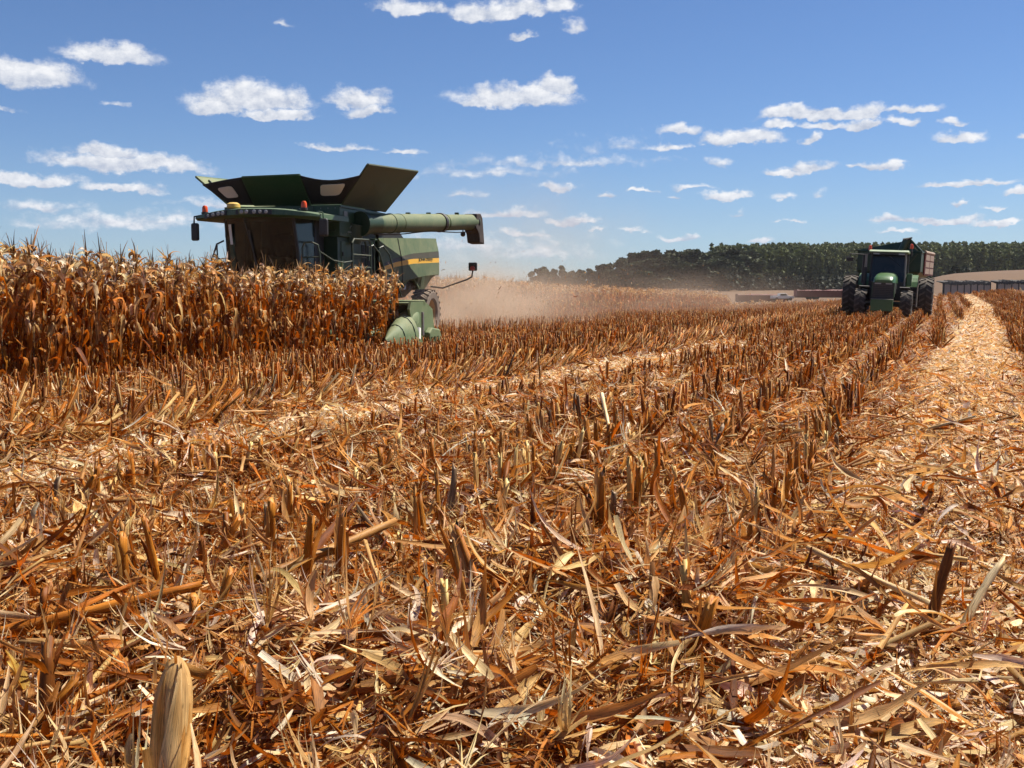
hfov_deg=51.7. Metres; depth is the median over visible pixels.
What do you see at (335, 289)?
maize plant
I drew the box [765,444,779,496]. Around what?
stubble stalk
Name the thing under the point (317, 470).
stubble stalk
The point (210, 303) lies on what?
maize plant
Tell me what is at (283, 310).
maize plant
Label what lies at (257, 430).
broken stalk
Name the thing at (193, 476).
broken stalk
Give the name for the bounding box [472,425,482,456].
stubble stalk
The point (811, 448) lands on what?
stubble stalk
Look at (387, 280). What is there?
maize plant
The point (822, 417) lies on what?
stubble stalk
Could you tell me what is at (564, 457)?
stubble stalk
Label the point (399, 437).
stubble stalk
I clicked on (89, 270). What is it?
maize plant
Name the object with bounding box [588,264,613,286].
eucalyptus tree
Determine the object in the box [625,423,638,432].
husk
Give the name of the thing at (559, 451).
stubble stalk
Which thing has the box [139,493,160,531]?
stubble stalk
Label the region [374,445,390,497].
stubble stalk
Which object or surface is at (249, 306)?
maize plant
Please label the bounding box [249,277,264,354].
maize plant
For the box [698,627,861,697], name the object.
broken stalk
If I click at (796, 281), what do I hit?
bush
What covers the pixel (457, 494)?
stubble stalk
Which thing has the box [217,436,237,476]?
stubble stalk
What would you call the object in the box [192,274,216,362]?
maize plant
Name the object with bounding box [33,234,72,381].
maize plant
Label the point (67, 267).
maize plant
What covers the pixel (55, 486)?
stubble stalk
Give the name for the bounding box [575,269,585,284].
eucalyptus tree
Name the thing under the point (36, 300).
maize plant
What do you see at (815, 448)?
stubble stalk
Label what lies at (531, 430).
stubble stalk
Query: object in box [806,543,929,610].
broken stalk
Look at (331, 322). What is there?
maize plant
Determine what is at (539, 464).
stubble stalk
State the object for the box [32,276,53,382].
maize plant
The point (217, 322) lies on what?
maize plant
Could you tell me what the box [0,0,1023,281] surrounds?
sky
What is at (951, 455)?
maize leaf
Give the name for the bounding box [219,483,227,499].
stubble stalk
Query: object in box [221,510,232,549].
stubble stalk
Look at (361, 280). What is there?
maize plant
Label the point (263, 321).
maize plant
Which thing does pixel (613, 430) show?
stubble stalk
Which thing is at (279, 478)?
stubble stalk
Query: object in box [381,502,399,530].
husk
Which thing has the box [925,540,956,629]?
broken stalk
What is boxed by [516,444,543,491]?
stubble stalk
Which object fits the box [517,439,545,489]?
stubble stalk
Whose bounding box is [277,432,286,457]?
stubble stalk
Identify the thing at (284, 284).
maize plant
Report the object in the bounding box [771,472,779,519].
stubble stalk
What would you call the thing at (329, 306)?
maize plant
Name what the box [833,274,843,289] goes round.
bush
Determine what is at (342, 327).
maize plant
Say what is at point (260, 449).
stubble stalk
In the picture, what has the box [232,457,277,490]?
broken stalk
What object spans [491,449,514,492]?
stubble stalk
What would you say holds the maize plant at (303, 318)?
on the ground
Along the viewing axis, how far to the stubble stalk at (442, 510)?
5.24 m
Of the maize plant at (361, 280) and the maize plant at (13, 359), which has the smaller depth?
the maize plant at (13, 359)
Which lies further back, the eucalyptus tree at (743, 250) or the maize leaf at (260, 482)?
the eucalyptus tree at (743, 250)
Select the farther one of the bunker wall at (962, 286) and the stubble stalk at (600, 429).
the bunker wall at (962, 286)
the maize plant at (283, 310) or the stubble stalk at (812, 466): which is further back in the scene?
the maize plant at (283, 310)
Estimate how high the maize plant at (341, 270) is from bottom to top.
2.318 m
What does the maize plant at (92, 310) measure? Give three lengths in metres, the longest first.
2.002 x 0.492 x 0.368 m
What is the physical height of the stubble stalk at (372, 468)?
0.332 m
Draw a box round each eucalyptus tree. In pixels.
[527,268,540,283]
[537,266,551,284]
[547,269,557,283]
[555,265,569,286]
[566,270,579,286]
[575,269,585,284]
[581,268,595,287]
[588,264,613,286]
[603,269,617,287]
[604,257,628,288]
[616,262,655,288]
[624,250,649,287]
[630,258,663,287]
[647,249,681,287]
[653,259,685,289]
[654,249,682,289]
[666,251,688,289]
[671,261,696,289]
[680,249,714,289]
[681,249,696,289]
[684,259,716,289]
[704,255,721,289]
[705,247,752,279]
[706,257,743,288]
[728,248,769,275]
[734,259,755,289]
[743,250,766,280]
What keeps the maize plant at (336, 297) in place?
on the ground
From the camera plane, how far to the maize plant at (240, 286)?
19.54 m
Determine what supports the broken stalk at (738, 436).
on the crop residue
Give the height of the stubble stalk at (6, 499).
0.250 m
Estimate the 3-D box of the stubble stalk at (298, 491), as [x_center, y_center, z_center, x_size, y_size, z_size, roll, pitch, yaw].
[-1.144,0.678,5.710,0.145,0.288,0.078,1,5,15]
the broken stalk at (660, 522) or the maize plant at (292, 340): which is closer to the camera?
the broken stalk at (660, 522)
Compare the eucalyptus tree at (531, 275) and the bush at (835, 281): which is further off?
the eucalyptus tree at (531, 275)
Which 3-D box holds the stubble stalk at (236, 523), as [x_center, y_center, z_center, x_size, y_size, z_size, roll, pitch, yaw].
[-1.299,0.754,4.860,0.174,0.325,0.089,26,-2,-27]
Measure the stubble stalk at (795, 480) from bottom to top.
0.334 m
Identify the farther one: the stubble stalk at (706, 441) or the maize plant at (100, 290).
the maize plant at (100, 290)
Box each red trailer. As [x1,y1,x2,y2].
[735,294,787,303]
[794,289,842,299]
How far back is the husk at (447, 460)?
7.09 m
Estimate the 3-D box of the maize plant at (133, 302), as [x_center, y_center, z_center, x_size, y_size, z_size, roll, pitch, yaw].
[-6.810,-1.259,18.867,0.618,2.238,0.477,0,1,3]
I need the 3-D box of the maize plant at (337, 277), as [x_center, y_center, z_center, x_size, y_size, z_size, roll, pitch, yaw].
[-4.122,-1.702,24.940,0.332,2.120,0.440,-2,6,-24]
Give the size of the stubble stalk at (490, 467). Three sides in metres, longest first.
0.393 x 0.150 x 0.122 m
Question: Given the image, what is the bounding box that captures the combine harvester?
[191,163,483,348]
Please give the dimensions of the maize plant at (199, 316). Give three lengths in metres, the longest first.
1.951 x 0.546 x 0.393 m
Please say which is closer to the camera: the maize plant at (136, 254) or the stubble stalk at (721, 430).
the stubble stalk at (721, 430)
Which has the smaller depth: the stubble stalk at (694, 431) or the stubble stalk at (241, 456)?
the stubble stalk at (241, 456)
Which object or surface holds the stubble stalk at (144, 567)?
on the ground
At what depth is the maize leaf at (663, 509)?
4.69 m
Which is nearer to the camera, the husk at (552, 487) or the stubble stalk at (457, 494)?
the stubble stalk at (457, 494)
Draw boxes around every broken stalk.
[0,580,240,633]
[95,559,265,683]
[143,419,159,449]
[179,474,235,479]
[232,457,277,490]
[235,427,268,436]
[256,496,398,582]
[269,620,364,655]
[274,427,299,436]
[414,714,608,739]
[447,440,486,443]
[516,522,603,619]
[551,479,611,494]
[600,392,609,425]
[638,509,694,533]
[678,484,687,515]
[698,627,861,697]
[702,431,754,440]
[734,568,856,618]
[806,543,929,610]
[815,538,881,559]
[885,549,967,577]
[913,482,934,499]
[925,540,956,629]
[928,415,992,432]
[960,555,1004,626]
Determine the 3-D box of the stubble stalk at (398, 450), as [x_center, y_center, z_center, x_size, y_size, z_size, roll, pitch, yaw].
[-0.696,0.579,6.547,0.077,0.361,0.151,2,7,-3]
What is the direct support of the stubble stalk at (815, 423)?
on the ground
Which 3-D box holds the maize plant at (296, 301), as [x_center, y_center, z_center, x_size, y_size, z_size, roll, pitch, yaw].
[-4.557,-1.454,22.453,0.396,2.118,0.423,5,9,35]
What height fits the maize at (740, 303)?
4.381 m
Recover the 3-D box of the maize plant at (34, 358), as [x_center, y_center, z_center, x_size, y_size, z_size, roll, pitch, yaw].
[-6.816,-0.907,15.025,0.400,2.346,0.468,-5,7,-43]
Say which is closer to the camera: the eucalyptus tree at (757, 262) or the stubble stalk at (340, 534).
the stubble stalk at (340, 534)
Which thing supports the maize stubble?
on the ground
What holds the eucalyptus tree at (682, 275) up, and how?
on the ground
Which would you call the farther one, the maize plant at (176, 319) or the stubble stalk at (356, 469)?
the maize plant at (176, 319)
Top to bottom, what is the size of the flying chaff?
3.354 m
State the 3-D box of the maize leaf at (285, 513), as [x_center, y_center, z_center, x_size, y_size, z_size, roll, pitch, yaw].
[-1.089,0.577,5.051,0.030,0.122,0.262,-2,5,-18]
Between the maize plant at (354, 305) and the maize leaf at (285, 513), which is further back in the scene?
the maize plant at (354, 305)
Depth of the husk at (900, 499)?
5.76 m
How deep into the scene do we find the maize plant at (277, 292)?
21.60 m
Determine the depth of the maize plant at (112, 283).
16.29 m
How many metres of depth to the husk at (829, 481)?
5.96 m
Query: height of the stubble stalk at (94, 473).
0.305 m
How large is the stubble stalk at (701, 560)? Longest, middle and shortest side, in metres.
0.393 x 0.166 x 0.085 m
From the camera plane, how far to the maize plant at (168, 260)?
18.34 m
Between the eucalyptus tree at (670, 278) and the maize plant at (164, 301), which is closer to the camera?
the maize plant at (164, 301)
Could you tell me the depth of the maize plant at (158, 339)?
17.42 m
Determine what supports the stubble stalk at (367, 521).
on the ground
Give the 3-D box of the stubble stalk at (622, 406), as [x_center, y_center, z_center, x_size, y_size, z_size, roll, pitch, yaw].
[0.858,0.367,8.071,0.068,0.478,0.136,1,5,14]
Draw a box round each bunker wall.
[936,280,990,294]
[990,279,1023,290]
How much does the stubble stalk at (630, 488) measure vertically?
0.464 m
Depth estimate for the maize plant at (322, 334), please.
22.20 m
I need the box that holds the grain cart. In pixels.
[855,237,934,312]
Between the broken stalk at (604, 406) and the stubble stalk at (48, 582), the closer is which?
the stubble stalk at (48, 582)
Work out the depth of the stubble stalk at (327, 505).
5.32 m
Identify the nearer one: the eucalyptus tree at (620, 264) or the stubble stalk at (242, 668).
the stubble stalk at (242, 668)
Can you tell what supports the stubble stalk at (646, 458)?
on the ground
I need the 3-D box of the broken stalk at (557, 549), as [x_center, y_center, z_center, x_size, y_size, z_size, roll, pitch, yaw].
[0.227,0.704,3.927,0.214,0.279,0.625,-3,6,-33]
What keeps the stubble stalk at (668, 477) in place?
on the ground
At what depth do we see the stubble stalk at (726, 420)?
7.87 m
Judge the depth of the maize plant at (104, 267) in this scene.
16.30 m
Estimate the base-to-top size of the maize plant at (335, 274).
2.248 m
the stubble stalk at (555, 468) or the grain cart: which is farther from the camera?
the grain cart
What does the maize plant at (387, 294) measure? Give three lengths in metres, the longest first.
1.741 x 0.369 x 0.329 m
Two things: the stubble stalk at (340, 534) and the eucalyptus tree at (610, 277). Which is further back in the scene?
the eucalyptus tree at (610, 277)
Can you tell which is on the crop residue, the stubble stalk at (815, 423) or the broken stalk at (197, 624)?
the broken stalk at (197, 624)
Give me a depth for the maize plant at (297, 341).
21.07 m
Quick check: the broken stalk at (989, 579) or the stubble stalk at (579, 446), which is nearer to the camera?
the broken stalk at (989, 579)
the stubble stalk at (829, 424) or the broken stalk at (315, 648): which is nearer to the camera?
the broken stalk at (315, 648)
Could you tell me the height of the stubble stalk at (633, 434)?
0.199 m
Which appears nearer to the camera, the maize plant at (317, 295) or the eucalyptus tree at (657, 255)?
the maize plant at (317, 295)
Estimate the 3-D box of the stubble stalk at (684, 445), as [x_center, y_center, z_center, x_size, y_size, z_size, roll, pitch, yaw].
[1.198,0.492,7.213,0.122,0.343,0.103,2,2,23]
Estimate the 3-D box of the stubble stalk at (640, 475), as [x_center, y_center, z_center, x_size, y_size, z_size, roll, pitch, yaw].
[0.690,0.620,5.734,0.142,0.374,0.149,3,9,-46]
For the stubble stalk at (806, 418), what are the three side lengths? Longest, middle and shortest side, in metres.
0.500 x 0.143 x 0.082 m
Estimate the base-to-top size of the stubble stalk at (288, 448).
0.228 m
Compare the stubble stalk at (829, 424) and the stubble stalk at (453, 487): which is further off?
the stubble stalk at (829, 424)
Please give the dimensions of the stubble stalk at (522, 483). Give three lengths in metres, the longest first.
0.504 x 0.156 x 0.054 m
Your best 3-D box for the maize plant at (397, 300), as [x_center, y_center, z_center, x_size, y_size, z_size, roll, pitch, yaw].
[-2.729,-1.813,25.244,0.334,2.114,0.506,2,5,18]
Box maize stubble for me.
[0,288,1023,752]
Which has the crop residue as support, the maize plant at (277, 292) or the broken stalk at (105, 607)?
the broken stalk at (105, 607)
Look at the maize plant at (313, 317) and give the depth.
21.96 m
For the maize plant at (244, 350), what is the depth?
20.70 m
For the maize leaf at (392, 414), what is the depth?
8.94 m
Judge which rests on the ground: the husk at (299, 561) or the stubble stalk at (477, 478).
the stubble stalk at (477, 478)
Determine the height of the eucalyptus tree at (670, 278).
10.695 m
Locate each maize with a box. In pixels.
[2,249,305,361]
[141,264,729,321]
[722,297,840,306]
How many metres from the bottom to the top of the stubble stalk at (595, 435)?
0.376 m
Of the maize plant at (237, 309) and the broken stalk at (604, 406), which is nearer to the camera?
the broken stalk at (604, 406)
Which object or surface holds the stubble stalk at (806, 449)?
on the ground
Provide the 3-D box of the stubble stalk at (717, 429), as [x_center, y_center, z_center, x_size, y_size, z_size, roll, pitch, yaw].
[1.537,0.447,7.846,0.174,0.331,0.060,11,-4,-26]
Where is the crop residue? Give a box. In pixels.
[0,288,1023,767]
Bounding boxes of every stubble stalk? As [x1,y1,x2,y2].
[0,494,17,521]
[16,597,69,748]
[37,583,58,616]
[40,573,57,605]
[42,472,61,500]
[48,495,62,513]
[65,474,104,501]
[80,486,93,500]
[85,464,101,498]
[105,478,118,496]
[112,520,145,576]
[112,528,141,591]
[116,470,128,492]
[117,455,127,494]
[117,501,131,520]
[121,465,143,492]
[123,449,140,492]
[132,507,168,582]
[134,455,151,488]
[135,451,163,483]
[135,559,162,584]
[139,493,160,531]
[151,459,173,492]
[156,495,168,519]
[168,460,181,486]
[178,536,207,573]
[179,489,192,516]
[183,443,195,481]
[187,482,205,507]
[187,589,212,631]
[195,449,204,483]
[201,594,224,608]
[202,443,218,473]
[208,512,244,570]
[210,440,227,479]
[211,564,236,620]
[213,451,217,479]
[215,474,239,497]
[216,441,220,474]
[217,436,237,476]
[218,660,250,764]
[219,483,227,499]
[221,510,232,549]
[236,434,244,466]
[239,501,251,554]
[244,436,254,467]
[257,437,268,468]
[258,504,263,534]
[262,467,282,498]
[264,501,283,536]
[265,495,292,558]
[268,438,294,452]
[271,443,281,463]
[276,470,300,523]
[276,481,297,527]
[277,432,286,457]
[292,425,300,457]
[293,484,313,514]
[294,494,301,517]
[299,430,304,447]
[300,509,324,582]
[312,477,332,501]
[313,465,321,479]
[313,490,323,510]
[315,496,355,523]
[331,464,361,502]
[332,507,350,584]
[340,449,351,474]
[343,461,376,511]
[346,464,359,515]
[346,489,360,520]
[347,503,394,558]
[355,544,389,562]
[364,465,377,484]
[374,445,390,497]
[380,434,386,452]
[386,529,414,556]
[391,431,401,453]
[396,448,402,479]
[407,492,426,536]
[410,475,422,535]
[418,446,425,462]
[419,572,473,628]
[421,583,443,644]
[424,437,439,469]
[430,467,444,518]
[437,504,448,523]
[439,439,446,464]
[439,496,456,535]
[439,525,469,605]
[441,440,450,475]
[444,479,467,510]
[444,516,487,601]
[447,463,476,517]
[463,450,472,466]
[464,433,470,451]
[469,448,486,502]
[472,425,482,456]
[477,436,487,468]
[479,458,493,496]
[487,433,498,445]
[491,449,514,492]
[495,430,504,456]
[496,473,512,511]
[497,461,518,501]
[502,462,515,480]
[504,466,537,510]
[506,427,513,440]
[508,438,523,488]
[514,426,524,446]
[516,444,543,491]
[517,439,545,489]
[520,436,531,480]
[523,412,530,443]
[526,418,536,441]
[535,451,550,480]
[543,428,557,461]
[544,434,574,492]
[548,462,567,493]
[558,437,569,475]
[564,422,587,481]
[564,431,577,471]
[576,481,593,504]
[579,413,591,462]
[580,492,604,532]
[582,419,590,466]
[593,421,604,455]
[593,466,606,528]
[598,422,606,438]
[601,420,621,461]
[604,423,611,447]
[609,401,621,451]
[610,484,636,519]
[616,419,626,443]
[619,401,628,443]
[620,465,650,511]
[626,452,639,513]
[627,429,638,445]
[627,432,636,442]
[627,449,648,491]
[632,457,647,500]
[632,462,650,509]
[642,453,653,479]
[649,431,661,506]
[660,439,672,459]
[660,449,670,485]
[662,466,671,493]
[666,463,691,500]
[677,418,700,446]
[679,553,699,623]
[680,431,693,460]
[682,588,723,680]
[683,431,697,481]
[688,522,721,604]
[695,436,724,475]
[702,428,709,449]
[709,414,728,446]
[710,422,731,465]
[714,421,727,455]
[718,415,734,443]
[728,406,737,433]
[731,412,755,439]
[736,521,761,550]
[740,479,771,527]
[759,487,777,504]
[760,488,770,516]
[762,469,780,496]
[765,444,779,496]
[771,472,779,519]
[779,467,804,508]
[785,445,801,485]
[788,490,790,511]
[789,435,802,466]
[791,469,806,514]
[792,437,800,488]
[799,411,812,455]
[801,438,825,480]
[801,460,811,483]
[802,427,813,461]
[805,455,828,480]
[810,408,820,442]
[812,438,830,475]
[816,406,831,446]
[816,437,829,466]
[817,420,826,440]
[819,429,838,457]
[820,449,830,472]
[825,411,843,440]
[832,432,842,454]
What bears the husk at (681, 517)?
on the crop residue
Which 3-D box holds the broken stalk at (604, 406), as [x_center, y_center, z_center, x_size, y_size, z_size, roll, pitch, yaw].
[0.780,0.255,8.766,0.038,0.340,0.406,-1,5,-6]
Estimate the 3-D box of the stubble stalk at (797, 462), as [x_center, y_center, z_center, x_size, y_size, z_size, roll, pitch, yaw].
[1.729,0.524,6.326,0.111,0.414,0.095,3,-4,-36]
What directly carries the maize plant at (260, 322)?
on the ground
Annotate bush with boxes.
[714,272,744,290]
[737,278,757,290]
[751,276,774,289]
[764,274,785,289]
[780,275,798,289]
[782,274,804,289]
[800,274,828,289]
[817,278,834,289]
[823,274,842,289]
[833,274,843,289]
[943,264,974,274]
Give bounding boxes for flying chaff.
[408,257,953,324]
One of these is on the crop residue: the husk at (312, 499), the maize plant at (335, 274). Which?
the husk at (312, 499)
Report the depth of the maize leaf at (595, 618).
3.33 m
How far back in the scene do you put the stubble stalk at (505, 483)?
5.65 m
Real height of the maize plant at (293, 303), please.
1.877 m
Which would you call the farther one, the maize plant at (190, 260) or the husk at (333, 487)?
the maize plant at (190, 260)
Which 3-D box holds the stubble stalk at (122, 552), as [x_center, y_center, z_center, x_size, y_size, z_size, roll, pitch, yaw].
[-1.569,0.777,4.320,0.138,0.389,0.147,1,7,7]
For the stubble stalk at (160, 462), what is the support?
on the ground
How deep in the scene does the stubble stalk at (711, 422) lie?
7.52 m
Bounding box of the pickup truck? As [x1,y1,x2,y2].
[770,293,793,300]
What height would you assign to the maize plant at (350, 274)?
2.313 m
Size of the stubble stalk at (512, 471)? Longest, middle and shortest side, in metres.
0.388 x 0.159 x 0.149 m
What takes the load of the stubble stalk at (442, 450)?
on the ground
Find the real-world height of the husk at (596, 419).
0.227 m
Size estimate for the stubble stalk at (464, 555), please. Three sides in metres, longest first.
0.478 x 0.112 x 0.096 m
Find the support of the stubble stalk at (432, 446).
on the ground
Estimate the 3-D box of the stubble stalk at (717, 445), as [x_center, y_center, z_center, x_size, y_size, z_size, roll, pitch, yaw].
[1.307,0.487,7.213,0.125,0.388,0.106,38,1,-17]
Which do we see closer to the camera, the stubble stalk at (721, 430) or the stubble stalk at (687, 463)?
the stubble stalk at (687, 463)
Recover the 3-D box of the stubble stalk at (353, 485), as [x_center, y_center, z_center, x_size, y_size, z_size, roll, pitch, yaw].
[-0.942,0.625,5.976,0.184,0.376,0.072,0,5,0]
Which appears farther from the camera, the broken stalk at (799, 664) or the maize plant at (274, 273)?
the maize plant at (274, 273)
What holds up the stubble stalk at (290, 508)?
on the ground
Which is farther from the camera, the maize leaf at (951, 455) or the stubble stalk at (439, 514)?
the maize leaf at (951, 455)
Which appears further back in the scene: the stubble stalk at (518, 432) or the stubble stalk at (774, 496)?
the stubble stalk at (518, 432)
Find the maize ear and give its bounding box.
[150,653,192,767]
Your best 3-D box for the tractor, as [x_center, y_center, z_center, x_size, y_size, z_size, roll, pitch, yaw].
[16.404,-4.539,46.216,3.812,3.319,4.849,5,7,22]
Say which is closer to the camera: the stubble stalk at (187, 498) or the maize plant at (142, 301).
the stubble stalk at (187, 498)
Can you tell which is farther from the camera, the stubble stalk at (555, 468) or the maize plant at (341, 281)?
the maize plant at (341, 281)
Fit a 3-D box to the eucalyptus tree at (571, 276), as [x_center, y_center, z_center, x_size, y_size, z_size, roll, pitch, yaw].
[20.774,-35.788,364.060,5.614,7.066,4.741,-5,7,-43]
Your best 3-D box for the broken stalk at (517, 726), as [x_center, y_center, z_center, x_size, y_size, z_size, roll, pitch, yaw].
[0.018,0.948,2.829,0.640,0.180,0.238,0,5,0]
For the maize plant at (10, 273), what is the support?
on the ground
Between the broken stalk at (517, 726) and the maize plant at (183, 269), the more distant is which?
the maize plant at (183, 269)
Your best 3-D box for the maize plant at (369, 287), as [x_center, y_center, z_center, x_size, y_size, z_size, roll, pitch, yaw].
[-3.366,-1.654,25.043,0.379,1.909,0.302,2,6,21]
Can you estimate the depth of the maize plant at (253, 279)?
19.62 m
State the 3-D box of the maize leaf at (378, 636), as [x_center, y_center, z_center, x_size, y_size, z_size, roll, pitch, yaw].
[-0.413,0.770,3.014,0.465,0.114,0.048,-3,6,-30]
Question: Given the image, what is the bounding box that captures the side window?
[295,218,314,270]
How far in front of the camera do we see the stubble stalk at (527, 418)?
8.47 m
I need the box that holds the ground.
[1,270,1023,767]
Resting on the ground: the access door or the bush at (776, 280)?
the bush at (776, 280)
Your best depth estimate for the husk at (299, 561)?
4.07 m
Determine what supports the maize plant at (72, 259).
on the ground
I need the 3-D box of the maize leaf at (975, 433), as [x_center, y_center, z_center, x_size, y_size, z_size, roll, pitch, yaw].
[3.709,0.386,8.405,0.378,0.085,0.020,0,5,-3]
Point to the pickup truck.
(783, 296)
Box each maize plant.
[0,226,46,391]
[0,227,18,379]
[0,236,17,340]
[0,241,22,356]
[0,268,15,349]
[0,268,18,367]
[0,274,24,385]
[0,358,7,383]
[4,231,58,378]
[4,270,16,378]
[5,257,25,375]
[9,266,32,376]
[10,256,29,373]
[11,281,23,377]
[14,238,44,384]
[18,244,57,388]
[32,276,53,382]
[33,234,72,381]
[33,240,60,379]
[36,248,73,389]
[38,251,59,383]
[47,242,71,370]
[48,245,81,380]
[56,269,71,370]
[58,249,91,383]
[61,267,87,368]
[64,243,79,360]
[65,231,108,375]
[67,251,100,375]
[67,267,84,373]
[68,256,85,377]
[70,258,92,381]
[83,260,98,375]
[84,273,99,356]
[88,232,119,377]
[90,272,110,367]
[93,259,127,377]
[97,247,125,370]
[98,238,115,373]
[110,241,131,375]
[112,261,130,367]
[115,256,134,363]
[118,253,137,368]
[120,268,137,365]
[121,248,158,372]
[122,260,133,344]
[122,261,160,373]
[125,261,154,351]
[128,241,149,364]
[129,266,160,363]
[139,252,164,369]
[139,258,160,373]
[143,250,180,361]
[144,264,175,373]
[150,259,175,368]
[151,260,167,366]
[156,247,177,362]
[158,270,170,354]
[160,260,182,363]
[165,257,194,361]
[167,260,192,358]
[168,257,189,359]
[169,280,189,352]
[173,253,197,359]
[174,276,192,371]
[184,253,196,267]
[184,253,201,352]
[188,273,200,356]
[189,257,205,357]
[190,274,198,358]
[190,277,214,361]
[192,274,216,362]
[193,252,217,366]
[196,267,218,352]
[196,276,216,356]
[197,245,225,361]
[200,254,226,356]
[202,284,216,357]
[211,251,235,357]
[214,258,235,355]
[214,267,233,344]
[214,275,236,361]
[215,246,237,362]
[223,260,248,359]
[230,264,245,352]
[230,264,250,364]
[231,269,243,354]
[238,265,254,355]
[238,275,248,354]
[243,264,259,362]
[245,265,269,357]
[245,273,254,347]
[248,259,264,356]
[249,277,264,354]
[251,251,274,353]
[256,278,281,357]
[258,281,272,356]
[262,268,281,352]
[264,279,282,355]
[267,277,283,343]
[269,257,282,349]
[270,268,286,346]
[271,263,294,354]
[277,287,290,347]
[279,265,297,350]
[287,254,310,358]
[288,275,299,354]
[290,272,304,346]
[290,278,306,350]
[291,270,303,335]
[297,261,324,347]
[298,267,314,350]
[299,276,315,355]
[300,284,309,347]
[301,261,323,351]
[302,263,321,335]
[305,272,315,353]
[305,277,319,350]
[307,288,320,351]
[309,267,326,347]
[317,260,332,349]
[319,274,336,353]
[322,272,334,346]
[327,280,338,345]
[330,272,346,349]
[331,260,348,305]
[331,261,343,315]
[331,270,341,332]
[334,276,346,348]
[336,287,354,348]
[337,285,350,344]
[338,270,356,349]
[340,278,348,347]
[342,286,359,349]
[346,266,365,344]
[347,264,354,298]
[348,266,366,347]
[351,263,368,338]
[354,263,369,345]
[355,261,368,349]
[363,276,373,339]
[365,270,376,330]
[368,271,388,345]
[368,277,379,347]
[372,262,386,345]
[378,282,391,345]
[379,275,393,340]
[380,285,388,331]
[383,264,399,327]
[389,266,403,316]
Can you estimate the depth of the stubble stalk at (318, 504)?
5.67 m
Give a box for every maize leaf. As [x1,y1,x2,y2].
[78,456,98,533]
[126,512,135,535]
[200,625,273,676]
[240,477,276,489]
[261,460,313,478]
[282,488,290,522]
[300,631,433,671]
[304,494,333,532]
[337,434,350,456]
[358,457,384,479]
[380,404,415,423]
[397,397,401,432]
[504,548,580,577]
[539,459,593,480]
[564,503,603,654]
[654,477,679,535]
[823,470,883,553]
[852,428,911,446]
[889,517,927,543]
[931,562,946,643]
[939,442,967,463]
[955,427,993,436]
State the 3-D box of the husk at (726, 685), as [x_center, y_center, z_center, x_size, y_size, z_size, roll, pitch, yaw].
[0.647,0.932,3.106,0.188,0.176,0.071,1,5,14]
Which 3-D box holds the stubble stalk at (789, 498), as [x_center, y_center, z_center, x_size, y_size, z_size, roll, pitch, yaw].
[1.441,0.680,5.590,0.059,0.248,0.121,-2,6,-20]
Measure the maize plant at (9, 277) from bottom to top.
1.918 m
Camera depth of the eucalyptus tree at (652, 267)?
355.28 m
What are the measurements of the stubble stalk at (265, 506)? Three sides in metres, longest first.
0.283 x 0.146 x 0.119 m
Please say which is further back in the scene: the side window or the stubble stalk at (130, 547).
the side window
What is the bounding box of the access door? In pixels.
[341,241,349,269]
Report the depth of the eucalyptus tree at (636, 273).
355.22 m
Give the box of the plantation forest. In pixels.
[708,240,1023,289]
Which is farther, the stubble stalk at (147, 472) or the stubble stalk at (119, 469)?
the stubble stalk at (147, 472)
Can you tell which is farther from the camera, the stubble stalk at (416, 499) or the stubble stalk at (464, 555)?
the stubble stalk at (416, 499)
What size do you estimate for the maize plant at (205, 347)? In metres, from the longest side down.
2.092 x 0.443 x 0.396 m
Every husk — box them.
[0,650,29,690]
[53,500,104,513]
[274,554,312,579]
[295,495,326,503]
[312,427,330,436]
[319,478,351,496]
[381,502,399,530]
[443,449,469,467]
[542,485,564,494]
[591,408,605,429]
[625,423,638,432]
[676,506,694,532]
[711,676,757,700]
[806,466,838,502]
[817,437,829,452]
[836,595,886,646]
[873,477,883,490]
[879,492,912,509]
[909,427,924,448]
[958,443,976,475]
[990,464,1003,486]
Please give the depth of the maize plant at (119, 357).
17.40 m
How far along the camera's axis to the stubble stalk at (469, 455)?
7.22 m
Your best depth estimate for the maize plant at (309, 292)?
21.42 m
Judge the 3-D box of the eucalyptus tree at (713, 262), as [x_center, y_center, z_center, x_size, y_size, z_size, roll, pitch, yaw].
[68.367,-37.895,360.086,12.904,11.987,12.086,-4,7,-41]
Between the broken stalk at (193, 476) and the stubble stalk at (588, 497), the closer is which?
the stubble stalk at (588, 497)
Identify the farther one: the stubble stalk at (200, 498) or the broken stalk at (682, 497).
the stubble stalk at (200, 498)
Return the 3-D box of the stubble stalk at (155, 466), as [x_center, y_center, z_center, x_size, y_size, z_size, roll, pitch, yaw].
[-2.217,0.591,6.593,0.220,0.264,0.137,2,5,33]
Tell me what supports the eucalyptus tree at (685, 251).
on the ground
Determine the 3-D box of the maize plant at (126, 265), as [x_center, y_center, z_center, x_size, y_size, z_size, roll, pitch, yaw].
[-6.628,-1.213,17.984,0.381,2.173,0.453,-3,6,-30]
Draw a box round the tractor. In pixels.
[841,244,934,317]
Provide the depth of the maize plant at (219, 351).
19.97 m
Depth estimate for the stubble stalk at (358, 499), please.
5.89 m
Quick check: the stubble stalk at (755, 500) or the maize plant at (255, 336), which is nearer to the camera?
the stubble stalk at (755, 500)
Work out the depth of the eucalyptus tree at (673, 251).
371.27 m
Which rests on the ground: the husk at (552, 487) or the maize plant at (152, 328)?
the maize plant at (152, 328)
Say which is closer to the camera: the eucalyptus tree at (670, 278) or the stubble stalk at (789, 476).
the stubble stalk at (789, 476)
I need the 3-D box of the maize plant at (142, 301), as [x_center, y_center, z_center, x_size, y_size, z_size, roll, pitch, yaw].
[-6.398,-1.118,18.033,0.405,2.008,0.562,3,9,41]
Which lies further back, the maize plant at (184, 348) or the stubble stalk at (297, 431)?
the maize plant at (184, 348)
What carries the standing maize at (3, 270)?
on the ground
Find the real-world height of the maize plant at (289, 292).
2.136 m

